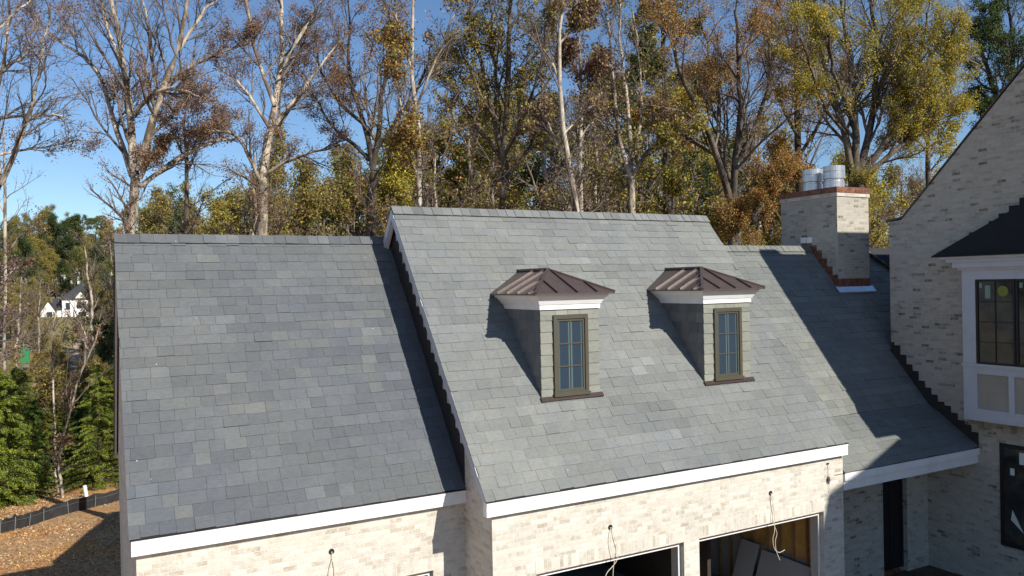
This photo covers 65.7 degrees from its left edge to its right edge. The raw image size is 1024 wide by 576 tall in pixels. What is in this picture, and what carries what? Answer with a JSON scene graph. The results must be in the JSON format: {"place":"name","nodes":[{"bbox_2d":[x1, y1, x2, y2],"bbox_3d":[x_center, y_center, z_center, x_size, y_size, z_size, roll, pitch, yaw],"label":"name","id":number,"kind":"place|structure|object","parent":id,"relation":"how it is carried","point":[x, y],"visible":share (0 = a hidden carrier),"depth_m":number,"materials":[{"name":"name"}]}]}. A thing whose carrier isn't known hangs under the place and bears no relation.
{"place":"outdoors","nodes":[
{"label":"outdoors","id":0,"kind":"place"},
{"bbox_2d":[0,284,903,575],"bbox_3d":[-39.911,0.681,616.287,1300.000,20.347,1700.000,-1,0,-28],"label":"ground","id":1,"kind":"structure","parent":0,"point":[90,514],"depth_m":32.33,"materials":[{"name":"brown soil"}]},
{"bbox_2d":[6,258,36,366],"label":"bare tree","id":2,"kind":"object","parent":1,"relation":"on","point":[18,331],"visible":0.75,"depth_m":111.17,"materials":[{"name":"brown plant"}]},
{"bbox_2d":[0,275,46,346],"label":"woodland tree","id":3,"kind":"object","parent":1,"relation":"on","point":[29,282],"visible":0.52,"depth_m":131.06,"materials":[{"name":"green plant"}]},
{"bbox_2d":[9,212,39,270],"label":"woodland tree","id":4,"kind":"object","parent":1,"relation":"on","point":[16,224],"visible":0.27,"depth_m":211.16,"materials":[{"name":"green plant"}]},
{"bbox_2d":[0,104,49,470],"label":"slender tree","id":5,"kind":"object","parent":1,"relation":"on","point":[28,262],"visible":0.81,"depth_m":49.98,"materials":[{"name":"brown plant"}]},
{"bbox_2d":[11,231,43,286],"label":"evergreen tree","id":6,"kind":"object","parent":1,"relation":"on","point":[24,245],"visible":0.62,"depth_m":177.62,"materials":[{"name":"green plant"}]},
{"bbox_2d":[0,372,63,509],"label":"evergreen tree","id":7,"kind":"object","parent":1,"relation":"on","point":[11,432],"visible":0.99,"depth_m":40.99,"materials":[{"name":"green plant"}]},
{"bbox_2d":[0,367,65,471],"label":"evergreen tree","id":8,"kind":"object","parent":1,"relation":"on","point":[16,373],"visible":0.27,"depth_m":49.93,"materials":[{"name":"green plant"}]},
{"bbox_2d":[17,265,59,370],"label":"bare tree","id":9,"kind":"object","parent":1,"relation":"on","point":[38,302],"visible":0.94,"depth_m":108.55,"materials":[{"name":"brown plant"}]},
{"bbox_2d":[8,399,74,486],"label":"evergreen tree","id":10,"kind":"object","parent":1,"relation":"on","point":[33,421],"visible":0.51,"depth_m":46.91,"materials":[{"name":"green plant"}]},
{"bbox_2d":[33,330,53,369],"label":"understory tree","id":11,"kind":"object","parent":1,"relation":"on","point":[43,358],"visible":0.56,"depth_m":112.68,"materials":[{"name":"green plant"}]},
{"bbox_2d":[34,236,56,303],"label":"woodland tree","id":12,"kind":"object","parent":1,"relation":"on","point":[40,247],"visible":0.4,"depth_m":194.17,"materials":[{"name":"green plant"}]},
{"bbox_2d":[36,245,60,297],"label":"woodland tree","id":13,"kind":"object","parent":1,"relation":"on","point":[46,264],"visible":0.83,"depth_m":181.29,"materials":[{"name":"green plant"}]},
{"bbox_2d":[25,357,72,433],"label":"understory tree","id":14,"kind":"object","parent":1,"relation":"on","point":[45,378],"visible":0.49,"depth_m":58.67,"materials":[{"name":"green plant"}]},
{"bbox_2d":[11,412,86,485],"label":"evergreen tree","id":15,"kind":"object","parent":1,"relation":"on","point":[50,418],"visible":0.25,"depth_m":48.90,"materials":[{"name":"green plant"}]},
{"bbox_2d":[32,203,66,296],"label":"woodland tree","id":16,"kind":"object","parent":1,"relation":"on","point":[46,214],"visible":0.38,"depth_m":228.17,"materials":[{"name":"green plant"}]},
{"bbox_2d":[39,212,70,297],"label":"evergreen tree","id":17,"kind":"object","parent":1,"relation":"on","point":[55,227],"visible":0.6,"depth_m":222.38,"materials":[{"name":"green plant"}]},
{"bbox_2d":[0,0,117,366],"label":"sycamore tree","id":18,"kind":"object","parent":1,"relation":"on","point":[22,133],"visible":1,"depth_m":26.93,"materials":[{"name":"brown plant"}]},
{"bbox_2d":[0,488,118,533],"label":"silt fence","id":19,"kind":"object","parent":1,"relation":"on","point":[29,519],"visible":0.62,"depth_m":36.24,"materials":[{"name":"fabric"}]},
{"bbox_2d":[0,481,120,575],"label":"fallen leaves","id":20,"kind":"object","parent":1,"relation":"on","point":[12,512],"visible":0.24,"depth_m":31.39,"materials":[{"name":"brown plant"}]},
{"bbox_2d":[33,275,91,494],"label":"sapling","id":21,"kind":"object","parent":1,"relation":"on","point":[54,436],"visible":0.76,"depth_m":43.19,"materials":[{"name":"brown plant"}]},
{"bbox_2d":[44,398,80,457],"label":"evergreen tree","id":22,"kind":"object","parent":1,"relation":"on","point":[61,416],"visible":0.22,"depth_m":55.95,"materials":[{"name":"green plant"}]},
{"bbox_2d":[54,259,73,296],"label":"evergreen tree","id":23,"kind":"object","parent":1,"relation":"on","point":[67,283],"visible":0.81,"depth_m":180.96,"materials":[{"name":"green plant"}]},
{"bbox_2d":[41,283,87,316],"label":"white house","id":24,"kind":"structure","parent":1,"relation":"on","point":[77,289],"depth_m":172.91,"materials":[{"name":"paint"}]},
{"bbox_2d":[53,213,85,283],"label":"evergreen tree","id":25,"kind":"object","parent":1,"relation":"on","point":[66,227],"visible":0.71,"depth_m":218.09,"materials":[{"name":"green plant"}]},
{"bbox_2d":[60,248,87,287],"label":"pine tree","id":26,"kind":"object","parent":1,"relation":"on","point":[69,267],"visible":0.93,"depth_m":178.51,"materials":[{"name":"green plant"}]},
{"bbox_2d":[44,301,113,497],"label":"sapling","id":27,"kind":"object","parent":1,"relation":"on","point":[68,437],"visible":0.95,"depth_m":40.98,"materials":[{"name":"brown plant"}]},
{"bbox_2d":[53,388,104,476],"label":"evergreen tree","id":28,"kind":"object","parent":1,"relation":"on","point":[76,414],"visible":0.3,"depth_m":49.76,"materials":[{"name":"green plant"}]},
{"bbox_2d":[47,364,118,493],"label":"evergreen tree","id":29,"kind":"object","parent":1,"relation":"on","point":[105,416],"visible":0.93,"depth_m":44.77,"materials":[{"name":"green plant"}]},
{"bbox_2d":[67,213,100,265],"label":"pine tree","id":30,"kind":"object","parent":1,"relation":"on","point":[86,220],"visible":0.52,"depth_m":219.24,"materials":[{"name":"green plant"}]},
{"bbox_2d":[69,233,99,287],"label":"woodland tree","id":31,"kind":"object","parent":1,"relation":"on","point":[83,269],"visible":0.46,"depth_m":185.71,"materials":[{"name":"green plant"}]},
{"bbox_2d":[56,223,113,377],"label":"bare tree","id":32,"kind":"object","parent":1,"relation":"on","point":[88,277],"visible":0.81,"depth_m":96.89,"materials":[{"name":"brown plant"}]},
{"bbox_2d":[69,358,103,436],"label":"understory tree","id":33,"kind":"object","parent":1,"relation":"on","point":[86,372],"visible":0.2,"depth_m":57.48,"materials":[{"name":"green plant"}]},
{"bbox_2d":[62,391,118,479],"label":"evergreen tree","id":34,"kind":"object","parent":1,"relation":"on","point":[111,405],"visible":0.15,"depth_m":47.44,"materials":[{"name":"green plant"}]},
{"bbox_2d":[76,263,108,328],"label":"woodland tree","id":35,"kind":"object","parent":1,"relation":"on","point":[100,298],"visible":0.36,"depth_m":122.32,"materials":[{"name":"brown plant"}]},
{"bbox_2d":[86,242,109,308],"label":"evergreen tree","id":36,"kind":"object","parent":1,"relation":"on","point":[101,256],"visible":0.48,"depth_m":177.98,"materials":[{"name":"green plant"}]},
{"bbox_2d":[82,230,113,321],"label":"bare tree","id":37,"kind":"object","parent":1,"relation":"on","point":[112,284],"visible":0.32,"depth_m":113.83,"materials":[{"name":"brown plant"}]},
{"bbox_2d":[88,317,113,374],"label":"evergreen tree","id":38,"kind":"object","parent":1,"relation":"on","point":[102,349],"visible":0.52,"depth_m":85.14,"materials":[{"name":"green plant"}]},
{"bbox_2d":[113,195,156,233],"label":"woodland tree","id":39,"kind":"object","parent":1,"relation":"on","point":[144,216],"visible":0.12,"depth_m":93.70,"materials":[{"name":"green plant"}]},
{"bbox_2d":[18,0,269,305],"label":"sycamore tree","id":40,"kind":"object","parent":1,"relation":"on","point":[141,159],"visible":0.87,"depth_m":33.85,"materials":[{"name":"brown plant"}]},
{"bbox_2d":[140,184,171,231],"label":"woodland tree","id":41,"kind":"object","parent":1,"relation":"on","point":[155,191],"visible":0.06,"depth_m":73.97,"materials":[{"name":"green plant"}]},
{"bbox_2d":[140,191,178,233],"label":"woodland tree","id":42,"kind":"object","parent":1,"relation":"on","point":[163,207],"visible":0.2,"depth_m":61.18,"materials":[{"name":"green plant"}]},
{"bbox_2d":[159,203,195,233],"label":"evergreen tree","id":43,"kind":"object","parent":1,"relation":"on","point":[171,228],"visible":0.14,"depth_m":63.65,"materials":[{"name":"green plant"}]},
{"bbox_2d":[165,180,215,233],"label":"woodland tree","id":44,"kind":"object","parent":1,"relation":"on","point":[182,187],"visible":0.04,"depth_m":80.29,"materials":[{"name":"green plant"}]},
{"bbox_2d":[147,69,243,233],"bbox_3d":[-15.957,-0.413,40.226,5.380,22.077,4.423,-1,0,36],"label":"slender tree","id":45,"kind":"object","parent":1,"relation":"on","point":[172,129],"visible":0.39,"depth_m":39.97,"materials":[{"name":"brown plant"}]},
{"bbox_2d":[194,186,252,234],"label":"woodland tree","id":46,"kind":"object","parent":1,"relation":"on","point":[233,211],"visible":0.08,"depth_m":61.19,"materials":[{"name":"green plant"}]},
{"bbox_2d":[198,184,292,235],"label":"woodland tree","id":47,"kind":"object","parent":1,"relation":"on","point":[216,210],"visible":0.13,"depth_m":58.12,"materials":[{"name":"green plant"}]},
{"bbox_2d":[202,127,303,235],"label":"bare tree","id":48,"kind":"object","parent":1,"relation":"on","point":[254,227],"visible":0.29,"depth_m":48.03,"materials":[{"name":"brown plant"}]},
{"bbox_2d":[229,119,310,235],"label":"woodland tree","id":49,"kind":"object","parent":1,"relation":"on","point":[277,173],"visible":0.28,"depth_m":59.62,"materials":[{"name":"green plant"}]},
{"bbox_2d":[179,0,368,235],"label":"sycamore tree","id":50,"kind":"object","parent":1,"relation":"on","point":[273,123],"visible":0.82,"depth_m":36.07,"materials":[{"name":"brown plant"}]},
{"bbox_2d":[240,152,321,235],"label":"woodland tree","id":51,"kind":"object","parent":1,"relation":"on","point":[315,227],"visible":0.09,"depth_m":87.67,"materials":[{"name":"green plant"}]},
{"bbox_2d":[256,146,355,235],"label":"woodland tree","id":52,"kind":"object","parent":1,"relation":"on","point":[315,205],"visible":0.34,"depth_m":62.63,"materials":[{"name":"green plant"}]},
{"bbox_2d":[288,161,351,235],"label":"woodland tree","id":53,"kind":"object","parent":1,"relation":"on","point":[331,183],"visible":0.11,"depth_m":77.11,"materials":[{"name":"green plant"}]},
{"bbox_2d":[307,142,365,235],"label":"woodland tree","id":54,"kind":"object","parent":1,"relation":"on","point":[335,157],"visible":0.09,"depth_m":89.96,"materials":[{"name":"green plant"}]},
{"bbox_2d":[309,130,379,235],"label":"woodland tree","id":55,"kind":"object","parent":1,"relation":"on","point":[347,160],"visible":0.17,"depth_m":68.80,"materials":[{"name":"green plant"}]},
{"bbox_2d":[307,141,382,235],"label":"tree","id":56,"kind":"object","parent":1,"relation":"on","point":[379,158],"visible":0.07,"depth_m":85.04,"materials":[{"name":"green plant"}]},
{"bbox_2d":[312,170,385,236],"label":"woodland tree","id":57,"kind":"object","parent":1,"relation":"on","point":[344,213],"visible":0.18,"depth_m":50.22,"materials":[{"name":"green plant"}]},
{"bbox_2d":[273,0,436,235],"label":"oak tree","id":58,"kind":"object","parent":1,"relation":"on","point":[343,102],"visible":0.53,"depth_m":37.90,"materials":[{"name":"brown plant"}]},
{"bbox_2d":[336,141,438,235],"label":"woodland tree","id":59,"kind":"object","parent":1,"relation":"on","point":[349,186],"visible":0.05,"depth_m":64.38,"materials":[{"name":"green plant"}]},
{"bbox_2d":[357,142,424,236],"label":"woodland tree","id":60,"kind":"object","parent":1,"relation":"on","point":[409,174],"visible":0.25,"depth_m":61.61,"materials":[{"name":"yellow plant"}]},
{"bbox_2d":[364,122,423,226],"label":"woodland tree","id":61,"kind":"object","parent":1,"relation":"on","point":[388,162],"visible":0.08,"depth_m":62.06,"materials":[{"name":"green plant"}]},
{"bbox_2d":[375,94,448,235],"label":"bare tree","id":62,"kind":"object","parent":1,"relation":"on","point":[426,193],"visible":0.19,"depth_m":48.11,"materials":[{"name":"brown plant"}]},
{"bbox_2d":[365,101,468,236],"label":"woodland tree","id":63,"kind":"object","parent":1,"relation":"on","point":[441,144],"visible":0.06,"depth_m":63.57,"materials":[{"name":"green plant"}]},
{"bbox_2d":[341,0,514,235],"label":"slender tree","id":64,"kind":"object","parent":1,"relation":"on","point":[408,131],"visible":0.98,"depth_m":32.38,"materials":[{"name":"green plant"}]},
{"bbox_2d":[422,168,456,207],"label":"woodland tree","id":65,"kind":"object","parent":1,"relation":"on","point":[438,182],"visible":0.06,"depth_m":60.09,"materials":[{"name":"green plant"}]},
{"bbox_2d":[421,81,519,208],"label":"slender tree","id":66,"kind":"object","parent":1,"relation":"on","point":[467,144],"visible":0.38,"depth_m":41.78,"materials":[{"name":"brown plant"}]},
{"bbox_2d":[437,118,529,207],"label":"woodland tree","id":67,"kind":"object","parent":1,"relation":"on","point":[458,178],"visible":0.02,"depth_m":66.07,"materials":[{"name":"green plant"}]},
{"bbox_2d":[452,109,523,205],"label":"woodland tree","id":68,"kind":"object","parent":1,"relation":"on","point":[487,147],"visible":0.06,"depth_m":61.23,"materials":[{"name":"green plant"}]},
{"bbox_2d":[444,112,541,208],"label":"tree","id":69,"kind":"object","parent":1,"relation":"on","point":[488,192],"visible":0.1,"depth_m":54.18,"materials":[{"name":"green plant"}]},
{"bbox_2d":[422,0,575,209],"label":"oak tree","id":70,"kind":"object","parent":1,"relation":"on","point":[503,147],"visible":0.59,"depth_m":36.36,"materials":[{"name":"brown plant"}]},
{"bbox_2d":[445,84,566,210],"bbox_3d":[0.449,-1.894,57.637,11.003,26.719,9.029,-1,0,-1],"label":"woodland tree","id":71,"kind":"object","parent":1,"relation":"on","point":[521,186],"visible":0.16,"depth_m":56.36,"materials":[{"name":"green plant"}]},
{"bbox_2d":[455,78,567,210],"bbox_3d":[-0.032,-2.448,65.498,9.808,28.980,10.707,-1,0,27],"label":"tree","id":72,"kind":"object","parent":1,"relation":"on","point":[540,180],"visible":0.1,"depth_m":63.63,"materials":[{"name":"green plant"}]},
{"bbox_2d":[492,42,624,212],"bbox_3d":[3.099,-4.107,59.359,11.433,30.852,11.348,-1,0,-11],"label":"bare tree","id":73,"kind":"object","parent":1,"relation":"on","point":[543,166],"visible":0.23,"depth_m":58.00,"materials":[{"name":"brown plant"}]},
{"bbox_2d":[113,63,1023,575],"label":"brick house","id":74,"kind":"structure","parent":1,"relation":"on","point":[427,391],"depth_m":16.40,"materials":[{"name":"stone"}]},
{"bbox_2d":[732,538,759,575],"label":"drywall sheet","id":75,"kind":"object","parent":74,"relation":"on","point":[746,558],"visible":1,"depth_m":19.59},
{"bbox_2d":[756,549,810,575],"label":"drywall sheet","id":76,"kind":"object","parent":74,"relation":"on","point":[770,564],"visible":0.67,"depth_m":18.77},
{"bbox_2d":[931,197,1023,433],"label":"bay window","id":77,"kind":"structure","parent":74,"relation":"in","point":[990,259],"depth_m":19.28,"materials":[{"name":"white glass"}]},
{"bbox_2d":[504,0,632,211],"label":"birch tree","id":78,"kind":"object","parent":1,"relation":"on","point":[581,15],"visible":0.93,"depth_m":31.02,"materials":[{"name":"brown plant"}]},
{"bbox_2d":[541,22,647,212],"bbox_3d":[3.354,-1.556,33.860,4.197,21.545,8.510,-1,0,-6],"label":"birch tree","id":79,"kind":"object","parent":1,"relation":"on","point":[592,68],"visible":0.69,"depth_m":33.15,"materials":[{"name":"brown plant"}]},
{"bbox_2d":[565,89,637,206],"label":"bare tree","id":80,"kind":"object","parent":1,"relation":"on","point":[596,179],"visible":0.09,"depth_m":74.19,"materials":[{"name":"green plant"}]},
{"bbox_2d":[583,174,624,212],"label":"woodland tree","id":81,"kind":"object","parent":1,"relation":"on","point":[609,185],"visible":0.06,"depth_m":49.04,"materials":[{"name":"green plant"}]},
{"bbox_2d":[546,79,662,211],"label":"woodland tree","id":82,"kind":"object","parent":1,"relation":"on","point":[587,164],"visible":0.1,"depth_m":74.74,"materials":[{"name":"green plant"}]},
{"bbox_2d":[572,0,712,213],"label":"ash tree","id":83,"kind":"object","parent":1,"relation":"on","point":[668,131],"visible":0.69,"depth_m":35.31,"materials":[{"name":"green plant"}]},
{"bbox_2d":[599,60,702,213],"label":"woodland tree","id":84,"kind":"object","parent":1,"relation":"on","point":[678,89],"visible":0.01,"depth_m":77.96,"materials":[{"name":"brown plant"}]},
{"bbox_2d":[584,40,724,244],"bbox_3d":[10.799,-3.716,57.452,12.740,29.070,9.583,-1,0,40],"label":"woodland tree","id":85,"kind":"object","parent":1,"relation":"on","point":[640,196],"visible":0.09,"depth_m":56.92,"materials":[{"name":"green plant"}]},
{"bbox_2d":[617,0,724,217],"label":"deciduous tree","id":86,"kind":"object","parent":1,"relation":"on","point":[706,171],"visible":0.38,"depth_m":51.72,"materials":[{"name":"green plant"}]},
{"bbox_2d":[639,155,726,241],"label":"woodland tree","id":87,"kind":"object","parent":1,"relation":"on","point":[674,187],"visible":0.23,"depth_m":49.61,"materials":[{"name":"green plant"}]},
{"bbox_2d":[635,57,749,244],"bbox_3d":[13.298,-3.709,60.470,10.359,29.554,12.807,-1,0,11],"label":"woodland tree","id":88,"kind":"object","parent":1,"relation":"on","point":[691,174],"visible":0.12,"depth_m":61.24,"materials":[{"name":"green plant"}]},
{"bbox_2d":[637,122,752,244],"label":"oak tree","id":89,"kind":"object","parent":1,"relation":"on","point":[678,158],"visible":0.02,"depth_m":64.19,"materials":[{"name":"brown plant"}]},
{"bbox_2d":[670,95,744,196],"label":"tree","id":90,"kind":"object","parent":1,"relation":"on","point":[730,146],"visible":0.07,"depth_m":90.22,"materials":[{"name":"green plant"}]},
{"bbox_2d":[624,0,832,245],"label":"oak tree","id":91,"kind":"object","parent":1,"relation":"on","point":[767,182],"visible":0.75,"depth_m":35.15,"materials":[{"name":"brown plant"}]},
{"bbox_2d":[695,85,782,241],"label":"bare tree","id":92,"kind":"object","parent":1,"relation":"on","point":[747,161],"visible":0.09,"depth_m":70.72,"materials":[{"name":"brown plant"}]},
{"bbox_2d":[724,191,781,245],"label":"woodland tree","id":93,"kind":"object","parent":1,"relation":"on","point":[767,239],"visible":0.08,"depth_m":55.22,"materials":[{"name":"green plant"}]},
{"bbox_2d":[725,113,781,236],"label":"woodland tree","id":94,"kind":"object","parent":1,"relation":"on","point":[760,136],"visible":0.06,"depth_m":91.83,"materials":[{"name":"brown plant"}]},
{"bbox_2d":[716,107,792,244],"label":"bare tree","id":95,"kind":"object","parent":1,"relation":"on","point":[757,226],"visible":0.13,"depth_m":61.87,"materials":[{"name":"brown plant"}]},
{"bbox_2d":[729,120,821,245],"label":"woodland tree","id":96,"kind":"object","parent":1,"relation":"on","point":[743,179],"visible":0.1,"depth_m":47.94,"materials":[{"name":"brown plant"}]},
{"bbox_2d":[728,0,866,222],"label":"oak tree","id":97,"kind":"object","parent":1,"relation":"on","point":[796,147],"visible":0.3,"depth_m":43.83,"materials":[{"name":"brown plant"}]},
{"bbox_2d":[817,129,901,247],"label":"bare tree","id":98,"kind":"object","parent":1,"relation":"on","point":[882,216],"visible":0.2,"depth_m":47.93,"materials":[{"name":"green plant"}]},
{"bbox_2d":[833,139,892,247],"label":"woodland tree","id":99,"kind":"object","parent":1,"relation":"on","point":[881,190],"visible":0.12,"depth_m":76.97,"materials":[{"name":"green plant"}]},
{"bbox_2d":[749,0,986,247],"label":"tulip tree","id":100,"kind":"object","parent":1,"relation":"on","point":[903,128],"visible":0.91,"depth_m":36.27,"materials":[{"name":"green plant"}]},
{"bbox_2d":[868,155,907,246],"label":"woodland tree","id":101,"kind":"object","parent":1,"relation":"on","point":[888,172],"visible":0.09,"depth_m":84.89,"materials":[{"name":"green plant"}]},
{"bbox_2d":[880,151,923,217],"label":"bare tree","id":102,"kind":"object","parent":1,"relation":"on","point":[899,174],"visible":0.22,"depth_m":62.43,"materials":[{"name":"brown plant"}]},
{"bbox_2d":[878,23,972,213],"bbox_3d":[24.010,-2.836,44.697,6.077,22.966,5.723,-1,0,-28],"label":"slender tree","id":103,"kind":"object","parent":1,"relation":"on","point":[929,170],"visible":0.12,"depth_m":43.95,"materials":[{"name":"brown plant"}]},
{"bbox_2d":[954,0,1023,127],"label":"live oak tree","id":104,"kind":"object","parent":1,"relation":"on","point":[984,35],"visible":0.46,"depth_m":45.53,"materials":[{"name":"green plant"}]},
{"bbox_2d":[0,0,1023,283],"label":"sky","id":105,"kind":"structure","parent":0,"point":[61,184],"materials":[{"name":"blue"}]},
{"bbox_2d":[887,565,961,575],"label":"yard","id":106,"kind":"structure","parent":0,"point":[928,570],"depth_m":20.84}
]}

